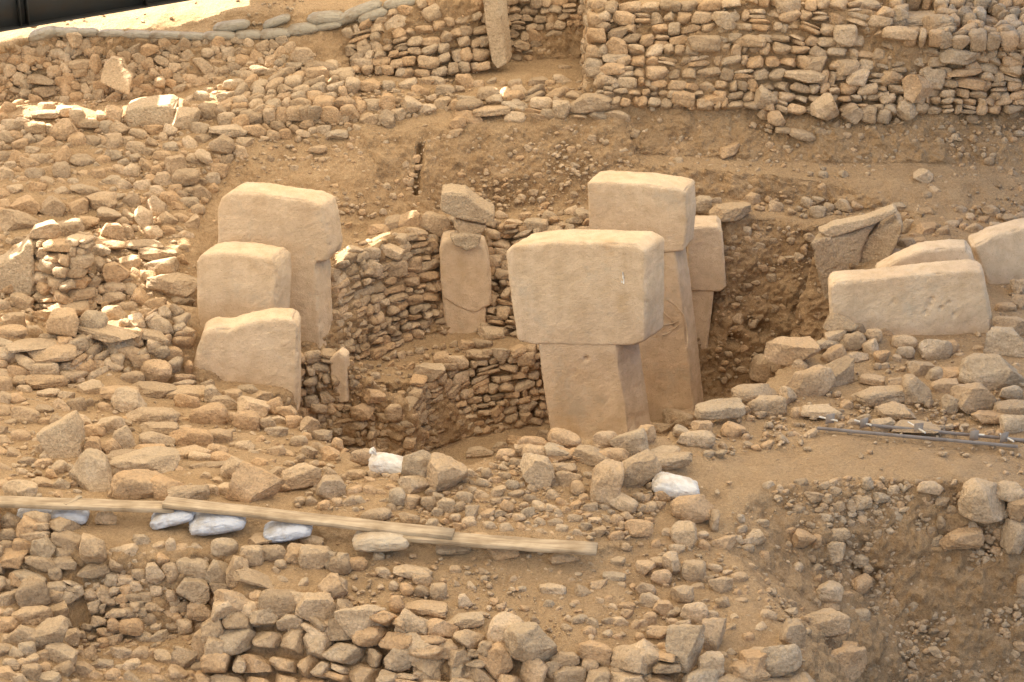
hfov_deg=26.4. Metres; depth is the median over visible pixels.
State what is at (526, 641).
stone
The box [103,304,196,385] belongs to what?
dry stone wall
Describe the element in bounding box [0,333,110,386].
dry stone wall
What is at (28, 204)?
stone
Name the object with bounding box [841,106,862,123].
stone
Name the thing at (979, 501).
stone
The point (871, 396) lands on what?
stone
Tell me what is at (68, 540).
stone
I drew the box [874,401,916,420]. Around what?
stone
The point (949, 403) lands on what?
stone
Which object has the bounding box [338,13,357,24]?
sandbag
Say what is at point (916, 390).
stone
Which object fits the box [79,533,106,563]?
stone
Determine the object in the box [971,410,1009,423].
stone
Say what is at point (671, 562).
stone
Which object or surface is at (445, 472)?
stone
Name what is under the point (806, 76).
stone
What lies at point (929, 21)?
stone
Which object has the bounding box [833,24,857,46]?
stone
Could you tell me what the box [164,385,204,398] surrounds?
stone
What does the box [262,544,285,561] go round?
stone
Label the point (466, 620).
stone
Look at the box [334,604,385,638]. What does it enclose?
stone
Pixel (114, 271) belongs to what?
stone
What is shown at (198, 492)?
stone
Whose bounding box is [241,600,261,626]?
stone
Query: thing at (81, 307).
stone
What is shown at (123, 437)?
stone
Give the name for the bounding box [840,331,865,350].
stone
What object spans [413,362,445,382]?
stone
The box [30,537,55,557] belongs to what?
stone
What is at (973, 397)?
stone
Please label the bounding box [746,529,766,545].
stone
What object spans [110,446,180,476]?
stone
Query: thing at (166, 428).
stone
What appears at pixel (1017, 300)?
stone
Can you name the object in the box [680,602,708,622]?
stone
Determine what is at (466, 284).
shaped pillar
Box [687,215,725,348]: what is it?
shaped pillar
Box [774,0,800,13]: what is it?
stone
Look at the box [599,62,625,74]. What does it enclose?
stone
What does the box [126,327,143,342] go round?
stone
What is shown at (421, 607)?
stone
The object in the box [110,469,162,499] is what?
stone
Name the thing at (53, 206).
stone
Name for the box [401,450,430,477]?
stone
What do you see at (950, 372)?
stone
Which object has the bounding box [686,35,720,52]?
stone
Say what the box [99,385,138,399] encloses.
stone
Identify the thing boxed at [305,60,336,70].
stone
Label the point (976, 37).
dry stone wall
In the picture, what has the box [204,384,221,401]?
stone
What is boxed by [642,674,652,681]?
stone
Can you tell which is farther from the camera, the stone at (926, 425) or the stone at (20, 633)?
the stone at (926, 425)
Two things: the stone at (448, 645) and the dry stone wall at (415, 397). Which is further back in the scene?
the dry stone wall at (415, 397)
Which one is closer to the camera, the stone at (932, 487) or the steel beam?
the stone at (932, 487)
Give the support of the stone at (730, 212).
on the ground
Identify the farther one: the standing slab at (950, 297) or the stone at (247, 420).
the standing slab at (950, 297)
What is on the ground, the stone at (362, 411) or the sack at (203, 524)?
the sack at (203, 524)
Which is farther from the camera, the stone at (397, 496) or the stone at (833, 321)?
the stone at (833, 321)
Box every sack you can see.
[16,508,51,518]
[49,510,89,524]
[150,510,195,529]
[189,512,245,535]
[263,521,312,542]
[352,531,408,551]
[368,447,402,473]
[651,472,699,498]
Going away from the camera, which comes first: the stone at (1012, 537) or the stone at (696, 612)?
the stone at (696, 612)
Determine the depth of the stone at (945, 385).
27.00 m
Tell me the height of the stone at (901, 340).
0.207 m
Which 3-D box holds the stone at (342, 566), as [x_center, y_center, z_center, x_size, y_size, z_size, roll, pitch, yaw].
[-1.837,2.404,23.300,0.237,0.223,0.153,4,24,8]
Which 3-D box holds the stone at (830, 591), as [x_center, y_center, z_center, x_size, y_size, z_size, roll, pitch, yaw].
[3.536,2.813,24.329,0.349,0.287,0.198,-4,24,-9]
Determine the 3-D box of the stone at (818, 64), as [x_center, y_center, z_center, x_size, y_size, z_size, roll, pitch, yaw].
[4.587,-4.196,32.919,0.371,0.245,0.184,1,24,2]
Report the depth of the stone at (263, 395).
28.40 m
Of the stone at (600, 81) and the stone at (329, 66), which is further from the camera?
the stone at (329, 66)
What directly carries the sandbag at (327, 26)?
on the sandbag at (300, 29)
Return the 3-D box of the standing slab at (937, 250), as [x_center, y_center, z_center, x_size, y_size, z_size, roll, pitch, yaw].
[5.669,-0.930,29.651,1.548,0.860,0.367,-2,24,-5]
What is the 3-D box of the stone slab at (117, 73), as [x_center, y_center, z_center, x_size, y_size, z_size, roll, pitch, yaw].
[-6.132,-4.124,33.808,0.504,0.517,0.409,0,24,0]
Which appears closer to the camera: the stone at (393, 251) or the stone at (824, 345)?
the stone at (824, 345)
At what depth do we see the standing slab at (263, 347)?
28.69 m
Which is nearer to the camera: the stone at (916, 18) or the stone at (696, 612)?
the stone at (696, 612)
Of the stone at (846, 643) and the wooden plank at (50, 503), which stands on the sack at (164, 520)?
the wooden plank at (50, 503)
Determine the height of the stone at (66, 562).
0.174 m
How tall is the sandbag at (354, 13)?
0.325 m
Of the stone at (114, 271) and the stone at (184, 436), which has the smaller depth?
the stone at (184, 436)
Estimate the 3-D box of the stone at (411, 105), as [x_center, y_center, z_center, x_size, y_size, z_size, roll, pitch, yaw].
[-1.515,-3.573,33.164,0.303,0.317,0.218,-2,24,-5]
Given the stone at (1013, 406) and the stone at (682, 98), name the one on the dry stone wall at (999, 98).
the stone at (682, 98)
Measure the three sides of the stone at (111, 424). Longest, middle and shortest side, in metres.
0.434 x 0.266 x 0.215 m
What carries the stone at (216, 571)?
on the ground
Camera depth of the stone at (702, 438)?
25.40 m
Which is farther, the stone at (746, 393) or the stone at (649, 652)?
the stone at (746, 393)
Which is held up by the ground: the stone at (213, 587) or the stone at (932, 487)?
the stone at (213, 587)
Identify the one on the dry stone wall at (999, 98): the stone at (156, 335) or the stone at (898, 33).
the stone at (898, 33)
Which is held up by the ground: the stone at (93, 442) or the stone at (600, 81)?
the stone at (93, 442)
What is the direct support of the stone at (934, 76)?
on the dry stone wall at (999, 98)
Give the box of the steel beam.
[0,0,189,31]
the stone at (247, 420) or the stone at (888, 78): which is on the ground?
the stone at (247, 420)
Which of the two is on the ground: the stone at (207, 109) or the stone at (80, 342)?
the stone at (207, 109)
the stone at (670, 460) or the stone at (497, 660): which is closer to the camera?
the stone at (497, 660)
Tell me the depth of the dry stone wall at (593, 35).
33.12 m
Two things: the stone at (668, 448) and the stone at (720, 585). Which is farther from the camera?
the stone at (668, 448)
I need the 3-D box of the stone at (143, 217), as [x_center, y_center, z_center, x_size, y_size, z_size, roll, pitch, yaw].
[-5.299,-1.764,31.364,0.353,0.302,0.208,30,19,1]
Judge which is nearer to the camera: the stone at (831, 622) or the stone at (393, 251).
the stone at (831, 622)
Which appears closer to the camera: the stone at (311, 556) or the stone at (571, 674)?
the stone at (571, 674)
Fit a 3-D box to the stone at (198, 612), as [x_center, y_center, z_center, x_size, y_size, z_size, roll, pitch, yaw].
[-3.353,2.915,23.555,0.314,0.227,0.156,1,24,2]
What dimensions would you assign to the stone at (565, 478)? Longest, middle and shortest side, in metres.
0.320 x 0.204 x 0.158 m
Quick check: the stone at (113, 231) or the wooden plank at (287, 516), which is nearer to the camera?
the wooden plank at (287, 516)
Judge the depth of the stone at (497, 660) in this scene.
22.12 m
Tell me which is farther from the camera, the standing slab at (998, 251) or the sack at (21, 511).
the standing slab at (998, 251)
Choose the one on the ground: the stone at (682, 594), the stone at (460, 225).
the stone at (682, 594)
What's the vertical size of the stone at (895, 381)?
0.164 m
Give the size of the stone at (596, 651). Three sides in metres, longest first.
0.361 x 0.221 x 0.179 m
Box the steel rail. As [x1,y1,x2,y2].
[817,413,1023,447]
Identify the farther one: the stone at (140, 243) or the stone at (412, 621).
the stone at (140, 243)
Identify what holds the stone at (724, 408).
on the ground
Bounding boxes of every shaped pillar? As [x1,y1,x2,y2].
[218,182,342,348]
[439,230,490,333]
[506,229,663,439]
[587,170,703,419]
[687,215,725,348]
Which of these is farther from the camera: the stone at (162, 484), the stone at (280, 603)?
the stone at (162, 484)
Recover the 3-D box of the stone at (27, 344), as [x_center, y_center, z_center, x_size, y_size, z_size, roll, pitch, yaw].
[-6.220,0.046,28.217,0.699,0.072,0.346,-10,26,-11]
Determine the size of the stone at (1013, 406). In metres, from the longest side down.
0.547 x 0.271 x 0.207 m
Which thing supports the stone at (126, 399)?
on the ground
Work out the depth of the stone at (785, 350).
27.75 m
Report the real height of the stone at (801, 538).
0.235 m
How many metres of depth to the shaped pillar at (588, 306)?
29.09 m
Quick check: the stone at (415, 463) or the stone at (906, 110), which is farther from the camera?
the stone at (906, 110)
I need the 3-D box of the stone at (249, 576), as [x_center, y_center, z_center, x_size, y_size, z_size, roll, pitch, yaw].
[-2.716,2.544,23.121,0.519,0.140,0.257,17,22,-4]
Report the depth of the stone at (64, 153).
32.41 m
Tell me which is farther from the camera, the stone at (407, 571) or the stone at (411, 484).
the stone at (411, 484)
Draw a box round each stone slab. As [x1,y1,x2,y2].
[100,56,132,94]
[125,94,178,126]
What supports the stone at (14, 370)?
on the dry stone wall at (93, 352)
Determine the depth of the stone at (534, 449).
24.70 m
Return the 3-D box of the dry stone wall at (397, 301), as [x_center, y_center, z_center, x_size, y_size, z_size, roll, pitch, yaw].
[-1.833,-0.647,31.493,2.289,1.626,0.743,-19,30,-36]
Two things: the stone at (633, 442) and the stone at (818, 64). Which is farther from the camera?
the stone at (818, 64)
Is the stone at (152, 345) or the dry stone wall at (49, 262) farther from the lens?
the dry stone wall at (49, 262)
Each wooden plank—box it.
[0,496,174,512]
[63,495,81,504]
[162,496,454,539]
[403,532,597,555]
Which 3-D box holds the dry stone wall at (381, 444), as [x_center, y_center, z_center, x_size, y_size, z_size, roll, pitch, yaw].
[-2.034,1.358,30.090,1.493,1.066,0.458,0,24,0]
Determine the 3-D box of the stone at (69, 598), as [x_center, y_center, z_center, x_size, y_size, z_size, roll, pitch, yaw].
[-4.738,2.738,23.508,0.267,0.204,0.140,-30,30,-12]
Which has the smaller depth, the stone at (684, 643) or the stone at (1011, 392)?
the stone at (684, 643)
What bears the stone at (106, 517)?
on the ground
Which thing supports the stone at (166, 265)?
on the ground
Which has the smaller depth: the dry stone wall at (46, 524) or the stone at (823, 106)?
the dry stone wall at (46, 524)
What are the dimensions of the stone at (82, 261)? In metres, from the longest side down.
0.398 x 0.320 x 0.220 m
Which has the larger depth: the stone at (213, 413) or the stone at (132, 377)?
the stone at (132, 377)
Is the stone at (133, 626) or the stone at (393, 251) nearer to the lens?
the stone at (133, 626)
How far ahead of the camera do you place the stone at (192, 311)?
29.96 m
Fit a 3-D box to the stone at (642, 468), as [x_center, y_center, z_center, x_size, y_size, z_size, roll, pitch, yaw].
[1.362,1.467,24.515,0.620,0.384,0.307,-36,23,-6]
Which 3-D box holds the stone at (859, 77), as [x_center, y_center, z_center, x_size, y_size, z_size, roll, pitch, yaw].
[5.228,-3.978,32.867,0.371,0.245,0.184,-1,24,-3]
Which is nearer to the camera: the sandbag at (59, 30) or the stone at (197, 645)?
the stone at (197, 645)
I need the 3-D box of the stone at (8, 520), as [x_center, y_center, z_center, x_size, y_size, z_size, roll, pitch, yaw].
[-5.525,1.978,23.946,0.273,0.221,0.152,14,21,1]
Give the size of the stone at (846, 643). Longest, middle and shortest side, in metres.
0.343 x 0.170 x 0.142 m
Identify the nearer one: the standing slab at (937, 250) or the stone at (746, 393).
the stone at (746, 393)
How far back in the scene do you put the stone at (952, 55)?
32.66 m
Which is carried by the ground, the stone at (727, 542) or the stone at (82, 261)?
the stone at (727, 542)
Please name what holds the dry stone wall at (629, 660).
on the ground
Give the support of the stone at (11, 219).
on the ground
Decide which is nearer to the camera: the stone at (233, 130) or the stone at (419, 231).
the stone at (419, 231)
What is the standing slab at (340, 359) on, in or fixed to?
on the dry stone wall at (318, 361)
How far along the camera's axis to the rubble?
29.77 m
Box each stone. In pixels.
[0,209,39,230]
[0,324,27,338]
[0,512,20,529]
[0,548,28,568]
[0,616,18,632]
[1,312,26,326]
[2,479,37,496]
[5,338,57,352]
[7,365,29,377]
[7,624,38,649]
[10,194,40,214]
[10,406,39,422]
[11,605,52,624]
[12,569,46,582]
[14,579,50,607]
[16,515,37,537]
[24,374,68,389]
[24,555,54,571]
[26,344,76,362]
[28,219,61,239]
[29,362,59,374]
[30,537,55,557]
[34,615,68,649]
[39,196,65,216]
[43,238,72,252]
[45,642,78,664]
[46,307,79,336]
[49,118,77,140]
[51,530,81,550]
[52,145,73,163]
[53,556,76,569]
[54,300,91,315]
[56,218,84,235]
[62,585,84,605]
[66,252,93,268]
[67,334,88,351]
[69,153,96,165]
[69,448,111,491]
[74,661,94,677]
[77,310,108,334]
[77,318,138,342]
[77,379,104,393]
[77,563,110,577]
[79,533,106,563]
[84,191,116,209]
[84,424,106,436]
[84,436,101,450]
[95,239,125,249]
[95,511,116,524]
[96,206,120,220]
[96,416,125,432]
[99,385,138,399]
[100,223,124,240]
[101,305,126,319]
[102,261,130,282]
[107,449,137,459]
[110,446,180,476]
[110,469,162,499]
[111,386,146,412]
[112,425,135,448]
[118,346,140,360]
[118,618,143,635]
[120,371,144,382]
[125,407,179,423]
[126,239,163,249]
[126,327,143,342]
[131,381,176,397]
[134,205,153,229]
[138,247,177,261]
[138,431,175,445]
[139,421,178,435]
[140,328,168,344]
[140,359,171,382]
[144,257,179,274]
[144,313,172,333]
[145,562,164,582]
[146,195,166,216]
[146,272,196,297]
[146,339,168,353]
[151,475,183,500]
[164,154,186,174]
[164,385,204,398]
[167,484,209,499]
[169,427,213,445]
[170,107,200,129]
[171,168,199,185]
[171,646,198,668]
[173,394,199,407]
[176,557,208,578]
[176,576,209,603]
[177,444,211,458]
[179,305,198,318]
[186,601,211,621]
[189,402,227,424]
[191,629,204,661]
[198,102,216,119]
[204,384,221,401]
[205,559,227,583]
[208,124,247,137]
[208,134,235,153]
[209,428,232,442]
[209,582,229,593]
[210,395,236,409]
[210,537,238,556]
[213,589,249,611]
[219,456,242,478]
[224,461,285,502]
[226,412,235,423]
[226,555,248,587]
[232,410,260,430]
[233,567,273,588]
[237,395,269,416]
[239,108,262,124]
[240,545,264,565]
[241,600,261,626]
[247,532,271,544]
[250,390,272,400]
[257,588,296,618]
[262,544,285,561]
[280,462,320,489]
[283,543,300,563]
[285,105,302,120]
[290,47,313,66]
[294,592,335,621]
[298,544,331,568]
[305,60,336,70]
[316,474,345,499]
[317,572,347,598]
[324,550,336,568]
[329,556,350,574]
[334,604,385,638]
[336,552,350,572]
[349,448,371,465]
[350,403,373,420]
[359,78,380,91]
[360,507,391,520]
[363,388,385,403]
[383,243,404,260]
[383,648,411,672]
[384,214,399,229]
[387,259,407,277]
[389,487,405,506]
[393,564,432,578]
[394,608,425,634]
[397,210,421,226]
[398,475,428,493]
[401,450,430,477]
[403,95,421,114]
[403,599,447,615]
[405,227,427,241]
[405,632,430,663]
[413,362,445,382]
[413,669,441,681]
[421,211,449,237]
[426,452,468,492]
[427,618,458,637]
[435,544,471,554]
[438,639,458,659]
[440,184,494,222]
[447,612,484,629]
[450,231,480,251]
[454,217,485,233]
[464,671,469,678]
[472,105,510,116]
[477,86,499,100]
[477,326,505,339]
[478,642,512,679]
[487,549,519,559]
[487,611,523,644]
[504,621,557,662]
[516,436,546,445]
[519,453,555,488]
[521,444,545,455]
[543,442,569,456]
[547,428,580,447]
[549,446,573,462]
[551,651,579,666]
[552,463,577,472]
[553,666,586,681]
[554,470,581,486]
[569,447,610,460]
[570,93,609,112]
[570,444,609,465]
[577,640,611,663]
[590,459,623,507]
[592,431,617,447]
[593,74,617,88]
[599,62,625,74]
[603,447,629,461]
[604,37,625,52]
[608,492,638,514]
[609,427,648,455]
[610,666,625,671]
[622,449,661,487]
[624,519,653,537]
[634,638,660,667]
[635,582,655,595]
[638,424,656,443]
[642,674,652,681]
[650,445,680,451]
[650,569,671,585]
[652,451,692,469]
[662,408,692,428]
[662,551,680,574]
[665,624,704,673]
[670,494,713,523]
[670,585,693,602]
[671,90,694,107]
[671,409,697,422]
[671,520,696,548]
[676,430,715,447]
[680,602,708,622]
[682,559,705,581]
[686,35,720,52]
[694,397,745,420]
[697,650,724,676]
[702,617,726,650]
[708,576,732,593]
[709,202,751,222]
[711,535,735,550]
[712,11,735,29]
[720,421,745,437]
[729,660,770,681]
[731,383,778,405]
[733,34,765,47]
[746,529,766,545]
[747,395,786,416]
[748,354,774,382]
[753,84,777,108]
[760,644,801,676]
[764,336,820,365]
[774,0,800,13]
[778,386,796,403]
[779,618,806,647]
[784,69,825,82]
[785,364,835,396]
[792,528,816,547]
[800,404,842,419]
[804,55,827,71]
[805,607,850,637]
[810,92,838,120]
[816,338,839,350]
[816,580,843,603]
[820,344,846,362]
[822,313,858,331]
[823,355,854,387]
[826,541,845,563]
[830,645,866,681]
[831,527,850,541]
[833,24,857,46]
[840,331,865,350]
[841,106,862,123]
[842,641,857,646]
[846,69,869,85]
[851,573,872,594]
[853,385,904,407]
[855,0,880,11]
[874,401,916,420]
[880,71,903,85]
[881,26,918,40]
[887,377,901,384]
[891,334,917,348]
[891,420,941,433]
[896,101,917,120]
[901,74,933,103]
[902,374,931,405]
[906,10,934,24]
[907,361,934,376]
[917,481,943,494]
[918,339,952,359]
[922,14,950,29]
[923,69,946,84]
[930,378,958,392]
[938,47,980,64]
[939,526,984,549]
[941,367,958,381]
[941,394,958,414]
[950,382,996,413]
[957,478,1005,523]
[958,353,1023,389]
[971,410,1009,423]
[983,326,1023,357]
[985,15,997,26]
[992,316,1023,335]
[993,399,1023,414]
[997,480,1023,501]
[999,385,1022,399]
[999,414,1023,433]
[1000,518,1023,553]
[1007,497,1023,521]
[1010,279,1023,294]
[1010,294,1023,308]
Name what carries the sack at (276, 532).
on the stone at (256, 539)
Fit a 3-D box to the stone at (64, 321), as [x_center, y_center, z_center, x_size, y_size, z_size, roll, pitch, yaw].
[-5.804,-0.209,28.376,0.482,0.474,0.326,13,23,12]
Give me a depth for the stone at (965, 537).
24.70 m
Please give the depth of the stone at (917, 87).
32.78 m
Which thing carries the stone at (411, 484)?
on the ground
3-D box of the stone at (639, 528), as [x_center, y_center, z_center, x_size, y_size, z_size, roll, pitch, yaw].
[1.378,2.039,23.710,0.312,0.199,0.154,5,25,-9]
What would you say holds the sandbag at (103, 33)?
on the ground
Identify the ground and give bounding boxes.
[0,0,1023,681]
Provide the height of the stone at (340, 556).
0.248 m
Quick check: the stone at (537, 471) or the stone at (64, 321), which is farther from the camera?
the stone at (64, 321)
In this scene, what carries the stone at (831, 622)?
on the ground
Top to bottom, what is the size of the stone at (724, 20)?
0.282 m
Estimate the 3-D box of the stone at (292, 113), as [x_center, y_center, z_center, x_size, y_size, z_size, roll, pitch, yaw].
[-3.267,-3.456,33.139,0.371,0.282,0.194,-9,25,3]
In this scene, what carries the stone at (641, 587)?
on the ground
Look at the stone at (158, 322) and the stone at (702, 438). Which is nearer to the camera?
the stone at (702, 438)
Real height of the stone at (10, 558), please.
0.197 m
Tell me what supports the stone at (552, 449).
on the stone at (534, 449)
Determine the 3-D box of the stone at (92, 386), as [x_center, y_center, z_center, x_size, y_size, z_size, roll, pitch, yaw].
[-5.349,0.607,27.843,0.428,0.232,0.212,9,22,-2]
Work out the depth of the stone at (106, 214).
31.24 m
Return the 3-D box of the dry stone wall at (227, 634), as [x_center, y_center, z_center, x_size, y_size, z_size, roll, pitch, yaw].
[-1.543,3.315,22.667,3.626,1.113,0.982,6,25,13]
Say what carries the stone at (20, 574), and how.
on the dry stone wall at (46, 524)
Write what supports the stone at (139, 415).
on the ground
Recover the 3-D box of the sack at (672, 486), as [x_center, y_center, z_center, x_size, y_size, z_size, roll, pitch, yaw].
[1.836,1.730,24.491,0.546,0.482,0.344,0,24,0]
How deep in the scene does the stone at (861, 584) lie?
24.68 m
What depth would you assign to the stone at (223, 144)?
32.43 m
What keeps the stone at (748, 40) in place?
on the dry stone wall at (999, 98)
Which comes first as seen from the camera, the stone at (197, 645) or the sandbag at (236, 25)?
the stone at (197, 645)
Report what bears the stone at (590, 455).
on the stone at (605, 453)
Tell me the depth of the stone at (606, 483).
24.00 m
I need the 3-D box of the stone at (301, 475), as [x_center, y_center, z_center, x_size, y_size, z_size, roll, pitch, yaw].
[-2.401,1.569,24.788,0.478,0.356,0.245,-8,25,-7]
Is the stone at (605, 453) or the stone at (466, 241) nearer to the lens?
the stone at (605, 453)
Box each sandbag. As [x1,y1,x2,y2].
[28,26,55,41]
[54,27,62,36]
[57,27,78,37]
[78,28,98,36]
[97,29,123,37]
[121,30,149,38]
[149,30,180,39]
[178,31,203,40]
[202,31,235,39]
[213,19,249,31]
[235,29,260,39]
[260,27,290,39]
[262,14,289,28]
[287,22,317,35]
[307,10,342,24]
[317,22,341,31]
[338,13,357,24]
[343,0,382,22]
[358,6,387,22]
[383,0,415,9]
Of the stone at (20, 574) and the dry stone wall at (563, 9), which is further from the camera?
the dry stone wall at (563, 9)
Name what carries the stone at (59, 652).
on the ground
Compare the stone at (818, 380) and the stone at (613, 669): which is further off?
the stone at (818, 380)
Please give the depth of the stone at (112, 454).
25.50 m
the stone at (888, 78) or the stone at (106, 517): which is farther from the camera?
the stone at (888, 78)
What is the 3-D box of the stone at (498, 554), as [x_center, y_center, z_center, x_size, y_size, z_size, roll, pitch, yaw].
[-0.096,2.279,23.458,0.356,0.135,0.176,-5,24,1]
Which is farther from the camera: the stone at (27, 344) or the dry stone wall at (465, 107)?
the dry stone wall at (465, 107)
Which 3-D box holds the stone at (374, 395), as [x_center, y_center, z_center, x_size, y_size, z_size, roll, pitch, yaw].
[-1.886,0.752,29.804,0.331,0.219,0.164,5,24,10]
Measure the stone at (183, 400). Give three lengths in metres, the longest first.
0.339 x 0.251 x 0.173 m
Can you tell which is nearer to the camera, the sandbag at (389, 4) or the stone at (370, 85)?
the stone at (370, 85)
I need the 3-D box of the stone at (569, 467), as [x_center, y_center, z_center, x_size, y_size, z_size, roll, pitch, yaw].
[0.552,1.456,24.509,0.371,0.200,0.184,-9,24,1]
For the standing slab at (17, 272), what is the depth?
30.00 m
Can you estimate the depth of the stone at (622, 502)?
24.02 m
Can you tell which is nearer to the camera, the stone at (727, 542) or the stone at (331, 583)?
the stone at (331, 583)
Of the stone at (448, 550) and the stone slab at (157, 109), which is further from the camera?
the stone slab at (157, 109)
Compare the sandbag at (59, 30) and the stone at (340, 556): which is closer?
the stone at (340, 556)
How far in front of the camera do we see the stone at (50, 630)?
22.79 m
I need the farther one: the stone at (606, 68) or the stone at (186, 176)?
the stone at (606, 68)
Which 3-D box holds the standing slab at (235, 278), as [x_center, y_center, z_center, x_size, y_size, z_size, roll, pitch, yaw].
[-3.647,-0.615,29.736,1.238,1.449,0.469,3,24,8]
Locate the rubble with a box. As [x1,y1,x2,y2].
[0,0,1023,681]
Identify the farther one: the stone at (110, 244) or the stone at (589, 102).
the stone at (589, 102)
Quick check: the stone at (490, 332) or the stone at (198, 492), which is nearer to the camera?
the stone at (198, 492)
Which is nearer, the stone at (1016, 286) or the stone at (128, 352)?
the stone at (128, 352)
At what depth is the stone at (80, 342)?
28.24 m
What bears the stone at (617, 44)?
on the dry stone wall at (999, 98)
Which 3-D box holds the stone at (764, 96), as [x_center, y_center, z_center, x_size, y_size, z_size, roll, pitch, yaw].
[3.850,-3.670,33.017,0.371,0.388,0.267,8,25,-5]
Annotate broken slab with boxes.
[36,410,85,458]
[811,204,902,298]
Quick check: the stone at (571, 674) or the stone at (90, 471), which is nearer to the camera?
the stone at (571, 674)
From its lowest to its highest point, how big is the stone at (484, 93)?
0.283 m
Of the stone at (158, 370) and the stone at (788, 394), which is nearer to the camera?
the stone at (788, 394)
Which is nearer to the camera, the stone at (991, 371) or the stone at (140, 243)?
the stone at (991, 371)
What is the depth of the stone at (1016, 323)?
28.56 m
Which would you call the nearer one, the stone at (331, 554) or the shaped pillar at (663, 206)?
the stone at (331, 554)
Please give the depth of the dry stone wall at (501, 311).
32.03 m
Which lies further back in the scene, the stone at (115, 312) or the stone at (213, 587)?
the stone at (115, 312)
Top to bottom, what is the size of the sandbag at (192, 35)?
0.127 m
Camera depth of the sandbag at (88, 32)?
34.15 m
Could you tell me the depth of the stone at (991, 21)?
33.10 m
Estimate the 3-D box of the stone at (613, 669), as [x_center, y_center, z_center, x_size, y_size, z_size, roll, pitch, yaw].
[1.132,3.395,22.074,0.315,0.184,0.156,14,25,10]
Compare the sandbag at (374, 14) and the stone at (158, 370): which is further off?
the sandbag at (374, 14)
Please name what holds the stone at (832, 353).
on the ground
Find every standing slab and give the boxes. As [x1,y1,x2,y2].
[0,233,34,296]
[193,308,301,410]
[197,241,291,327]
[330,347,349,401]
[483,0,511,67]
[828,259,991,334]
[875,239,973,267]
[968,218,1023,283]
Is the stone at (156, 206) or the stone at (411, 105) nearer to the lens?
the stone at (156, 206)
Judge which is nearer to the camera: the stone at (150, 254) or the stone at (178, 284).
the stone at (178, 284)
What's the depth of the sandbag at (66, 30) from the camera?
34.12 m
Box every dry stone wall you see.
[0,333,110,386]
[0,511,83,593]
[32,233,97,310]
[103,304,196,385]
[194,591,520,681]
[215,59,360,126]
[299,348,339,422]
[314,403,417,456]
[331,232,446,359]
[341,0,490,77]
[402,374,429,452]
[421,344,549,451]
[454,84,630,123]
[480,216,588,336]
[507,0,585,60]
[519,643,814,681]
[579,0,606,92]
[591,0,1023,115]
[889,0,1023,51]
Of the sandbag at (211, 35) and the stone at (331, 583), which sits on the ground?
the sandbag at (211, 35)
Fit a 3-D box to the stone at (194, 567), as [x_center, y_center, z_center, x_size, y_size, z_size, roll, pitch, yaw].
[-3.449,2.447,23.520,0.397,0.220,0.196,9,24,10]
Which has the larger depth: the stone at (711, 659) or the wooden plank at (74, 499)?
the wooden plank at (74, 499)
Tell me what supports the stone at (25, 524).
on the dry stone wall at (46, 524)
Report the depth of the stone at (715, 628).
22.24 m
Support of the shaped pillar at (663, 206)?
on the ground
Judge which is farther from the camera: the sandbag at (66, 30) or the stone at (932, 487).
the sandbag at (66, 30)
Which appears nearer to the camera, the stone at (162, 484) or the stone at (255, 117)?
the stone at (162, 484)
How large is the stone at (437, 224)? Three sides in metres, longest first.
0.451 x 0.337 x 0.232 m
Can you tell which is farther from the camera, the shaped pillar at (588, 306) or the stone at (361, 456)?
the shaped pillar at (588, 306)
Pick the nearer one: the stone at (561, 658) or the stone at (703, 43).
the stone at (561, 658)
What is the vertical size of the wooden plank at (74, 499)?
0.037 m
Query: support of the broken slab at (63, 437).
on the ground
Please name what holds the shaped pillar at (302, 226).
on the ground
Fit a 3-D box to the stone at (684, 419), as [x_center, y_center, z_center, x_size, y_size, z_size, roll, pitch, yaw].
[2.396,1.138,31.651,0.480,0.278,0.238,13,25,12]
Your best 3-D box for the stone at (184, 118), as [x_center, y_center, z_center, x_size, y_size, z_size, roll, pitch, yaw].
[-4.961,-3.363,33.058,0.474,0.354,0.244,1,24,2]
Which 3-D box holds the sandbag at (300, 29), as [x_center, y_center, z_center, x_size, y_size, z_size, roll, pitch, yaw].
[-3.293,-4.906,34.250,0.508,0.200,0.312,0,24,0]
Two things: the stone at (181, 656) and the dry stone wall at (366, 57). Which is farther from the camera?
the dry stone wall at (366, 57)
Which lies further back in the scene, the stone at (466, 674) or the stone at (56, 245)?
the stone at (56, 245)
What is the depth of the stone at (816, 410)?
26.36 m
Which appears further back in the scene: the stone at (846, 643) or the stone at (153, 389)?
the stone at (153, 389)
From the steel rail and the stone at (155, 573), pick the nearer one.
the stone at (155, 573)
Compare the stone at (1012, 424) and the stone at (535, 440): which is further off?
the stone at (1012, 424)
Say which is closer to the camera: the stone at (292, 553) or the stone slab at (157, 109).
the stone at (292, 553)
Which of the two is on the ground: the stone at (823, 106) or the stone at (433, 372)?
the stone at (823, 106)
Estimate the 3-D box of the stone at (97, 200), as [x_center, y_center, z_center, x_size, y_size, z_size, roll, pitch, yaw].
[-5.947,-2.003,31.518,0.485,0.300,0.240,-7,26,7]
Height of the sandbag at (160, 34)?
0.125 m
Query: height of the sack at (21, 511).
0.192 m
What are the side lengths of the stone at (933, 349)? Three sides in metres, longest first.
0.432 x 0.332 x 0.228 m
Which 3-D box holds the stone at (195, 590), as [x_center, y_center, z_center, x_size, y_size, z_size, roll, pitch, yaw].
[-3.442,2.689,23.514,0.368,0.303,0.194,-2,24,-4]
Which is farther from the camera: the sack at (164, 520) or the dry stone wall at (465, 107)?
the dry stone wall at (465, 107)
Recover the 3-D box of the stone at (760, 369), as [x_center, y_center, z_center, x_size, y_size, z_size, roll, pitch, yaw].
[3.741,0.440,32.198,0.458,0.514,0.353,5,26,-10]
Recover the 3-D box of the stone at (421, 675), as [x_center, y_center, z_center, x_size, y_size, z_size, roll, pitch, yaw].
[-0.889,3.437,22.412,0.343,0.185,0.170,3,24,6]

